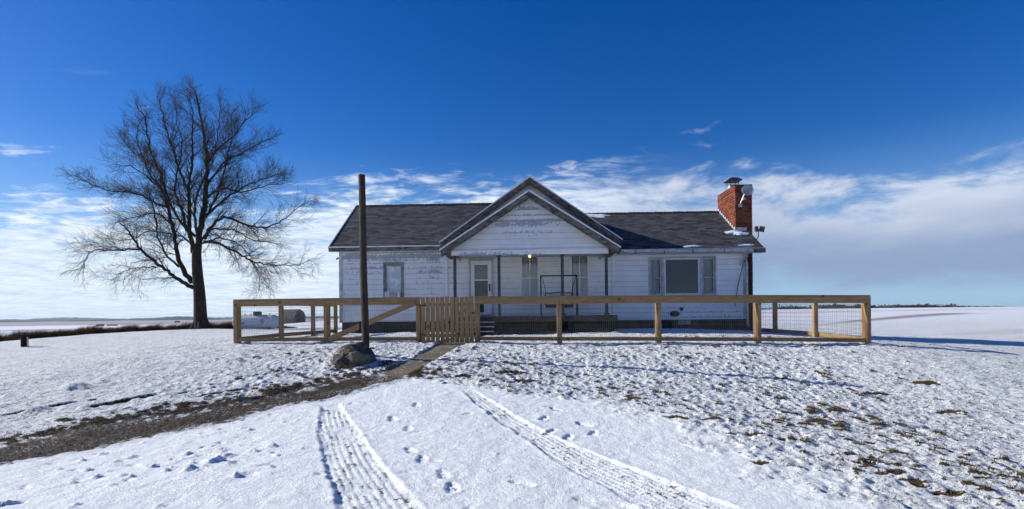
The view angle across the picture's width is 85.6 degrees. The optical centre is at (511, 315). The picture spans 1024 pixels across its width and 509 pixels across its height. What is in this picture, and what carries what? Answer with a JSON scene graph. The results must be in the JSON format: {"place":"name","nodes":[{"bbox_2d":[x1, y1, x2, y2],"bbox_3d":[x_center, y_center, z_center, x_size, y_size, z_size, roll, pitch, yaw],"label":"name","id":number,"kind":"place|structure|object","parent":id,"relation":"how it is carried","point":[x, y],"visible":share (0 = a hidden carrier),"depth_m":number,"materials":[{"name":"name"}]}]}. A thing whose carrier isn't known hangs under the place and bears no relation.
{"place":"outdoors","nodes":[
{"label":"outdoors","id":0,"kind":"place"},
{"bbox_2d":[19,332,31,346],"bbox_3d":[-18.188,0.922,20.644,0.285,0.575,0.240,-1,0,2],"label":"yard bollard","id":1,"kind":"object","parent":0,"point":[24,340],"visible":0.86,"depth_m":20.56,"materials":[{"name":"black plastic"}]},
{"bbox_2d":[0,321,296,341],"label":"tall grass","id":2,"kind":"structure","parent":0,"point":[84,330],"depth_m":32.89,"materials":[{"name":"brown plant"}]},
{"bbox_2d":[0,316,338,321],"bbox_3d":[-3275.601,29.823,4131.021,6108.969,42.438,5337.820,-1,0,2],"label":"hills","id":3,"kind":"structure","parent":0,"point":[140,319],"depth_m":4510.69,"materials":[{"name":"white snow"}]},
{"bbox_2d":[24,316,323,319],"bbox_3d":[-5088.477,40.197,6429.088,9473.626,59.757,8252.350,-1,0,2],"label":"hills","id":4,"kind":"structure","parent":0,"point":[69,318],"depth_m":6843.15,"materials":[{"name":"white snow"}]},
{"bbox_2d":[0,373,407,465],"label":"gravel path","id":5,"kind":"structure","parent":0,"point":[195,423],"depth_m":7.91,"materials":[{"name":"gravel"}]},
{"bbox_2d":[0,307,1023,508],"bbox_3d":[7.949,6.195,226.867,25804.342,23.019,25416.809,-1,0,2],"label":"ground","id":6,"kind":"structure","parent":0,"point":[461,441],"depth_m":7.71,"materials":[{"name":"white snow"}]},
{"bbox_2d":[53,69,326,328],"bbox_3d":[-21.910,-8.049,36.597,20.549,18.607,10.471,-1,0,2],"label":"bare tree","id":7,"kind":"object","parent":6,"relation":"on","point":[200,318],"visible":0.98,"depth_m":36.27,"materials":[{"name":"brown plant"}]},
{"bbox_2d":[232,312,278,328],"bbox_3d":[-17.100,0.440,36.911,3.090,1.380,0.951,-1,0,2],"label":"propane tank","id":8,"kind":"object","parent":6,"relation":"on","point":[266,322],"visible":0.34,"depth_m":36.53,"materials":[{"name":"metal"}]},
{"bbox_2d":[284,309,305,323],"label":"arched-roof quonset hut","id":9,"kind":"structure","parent":6,"relation":"on","point":[296,318],"depth_m":200.84,"materials":[{"name":"grey metal"}]},
{"bbox_2d":[233,297,420,343],"bbox_3d":[-5.087,0.249,18.132,5.422,1.542,6.131,-1,0,2],"label":"yard fence","id":10,"kind":"object","parent":6,"relation":"on","point":[405,303],"visible":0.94,"depth_m":15.38,"materials":[{"name":"brown wood"}]},
{"bbox_2d":[331,342,375,366],"bbox_3d":[-3.390,1.001,11.827,0.929,0.859,0.797,-1,0,2],"label":"boulder","id":11,"kind":"object","parent":6,"relation":"on","point":[358,354],"visible":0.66,"depth_m":11.57,"materials":[{"name":"stone"}]},
{"bbox_2d":[358,174,368,346],"bbox_3d":[-3.345,-1.010,12.414,0.246,4.293,0.187,-1,0,-28],"label":"wooden pole","id":12,"kind":"object","parent":6,"relation":"on","point":[364,321],"visible":0.86,"depth_m":12.36,"materials":[{"name":"black wood"}]},
{"bbox_2d":[382,335,483,377],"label":"walkway","id":13,"kind":"structure","parent":6,"relation":"on","point":[424,358],"depth_m":12.19,"materials":[{"name":"grey concrete"}]},
{"bbox_2d":[328,176,765,334],"bbox_3d":[1.344,-2.334,22.845,16.559,6.540,9.570,-1,0,2],"label":"farmhouse","id":14,"kind":"object","parent":6,"relation":"on","point":[454,250],"visible":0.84,"depth_m":21.04,"materials":[{"name":"white wood"}]},
{"bbox_2d":[385,291,400,296],"bbox_3d":[-4.556,-0.765,21.162,0.560,0.275,0.318,-1,0,2],"label":"window air conditioner","id":15,"kind":"object","parent":14,"relation":"attached to","point":[393,294],"depth_m":21.01,"materials":[{"name":"grey metal"}]},
{"bbox_2d":[383,262,403,296],"bbox_3d":[-4.552,-1.302,21.308,0.850,1.460,0.245,-1,0,2],"label":"window","id":16,"kind":"structure","parent":14,"relation":"in","point":[393,272],"depth_m":21.34,"materials":[{"name":"grey glass"}]},
{"bbox_2d":[471,260,491,313],"bbox_3d":[-1.172,-1.048,21.162,0.810,2.100,0.221,-1,0,2],"label":"door","id":17,"kind":"structure","parent":14,"relation":"in","point":[481,271],"depth_m":21.13,"materials":[{"name":"white glass"}]},
{"bbox_2d":[519,257,539,305],"bbox_3d":[0.684,-1.346,21.105,0.840,1.952,0.204,-1,0,2],"label":"window","id":18,"kind":"structure","parent":14,"relation":"in","point":[529,266],"depth_m":21.14,"materials":[{"name":"white glass"}]},
{"bbox_2d":[540,275,577,315],"bbox_3d":[1.697,-0.723,19.963,1.344,1.457,0.580,-1,0,2],"label":"porch swing","id":19,"kind":"object","parent":14,"relation":"on","point":[555,305],"visible":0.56,"depth_m":19.89,"materials":[{"name":"black metal"}]},
{"bbox_2d":[569,256,590,304],"bbox_3d":[2.573,-1.366,21.040,0.840,1.952,0.205,-1,0,2],"label":"window","id":20,"kind":"structure","parent":14,"relation":"in","point":[579,266],"depth_m":21.06,"materials":[{"name":"white glass"}]},
{"bbox_2d":[648,256,716,294],"bbox_3d":[6.430,-1.458,20.914,2.610,1.520,0.230,-1,0,2],"label":"window","id":21,"kind":"structure","parent":14,"relation":"in","point":[679,275],"depth_m":20.88,"materials":[{"name":"clear glass"}]},
{"bbox_2d":[739,185,753,206],"bbox_3d":[9.205,-4.713,21.667,0.512,0.811,0.631,-1,0,2],"label":"satellite dish","id":22,"kind":"object","parent":14,"relation":"attached to","point":[747,189],"visible":1,"depth_m":21.68,"materials":[{"name":"paint"}]},
{"bbox_2d":[753,226,764,239],"bbox_3d":[9.450,-3.114,21.126,0.432,0.602,0.168,-1,0,2],"label":"floodlight","id":23,"kind":"object","parent":14,"relation":"attached to","point":[759,229],"visible":1,"depth_m":21.09,"materials":[{"name":"black metal"}]},
{"bbox_2d":[474,295,870,343],"bbox_3d":[4.127,0.234,17.275,10.093,1.592,6.504,-1,0,2],"label":"yard fence","id":24,"kind":"object","parent":6,"relation":"on","point":[814,300],"visible":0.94,"depth_m":14.41,"materials":[{"name":"brown wood"}]},
{"bbox_2d":[420,296,474,342],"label":"picket gate","id":25,"kind":"structure","parent":24,"relation":"attached to","point":[442,323],"depth_m":14.91,"materials":[{"name":"brown wood"}]},
{"bbox_2d":[771,303,1004,308],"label":"distant trees","id":26,"kind":"object","parent":6,"relation":"on","point":[857,305],"visible":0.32,"depth_m":763.64,"materials":[{"name":"brown plant"}]},
{"bbox_2d":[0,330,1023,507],"bbox_3d":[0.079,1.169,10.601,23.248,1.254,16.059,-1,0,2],"label":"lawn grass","id":27,"kind":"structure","parent":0,"point":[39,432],"depth_m":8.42,"materials":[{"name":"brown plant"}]},
{"bbox_2d":[0,0,1023,319],"label":"sky","id":28,"kind":"structure","parent":0,"point":[879,144],"materials":[{"name":"blue"}]}
]}

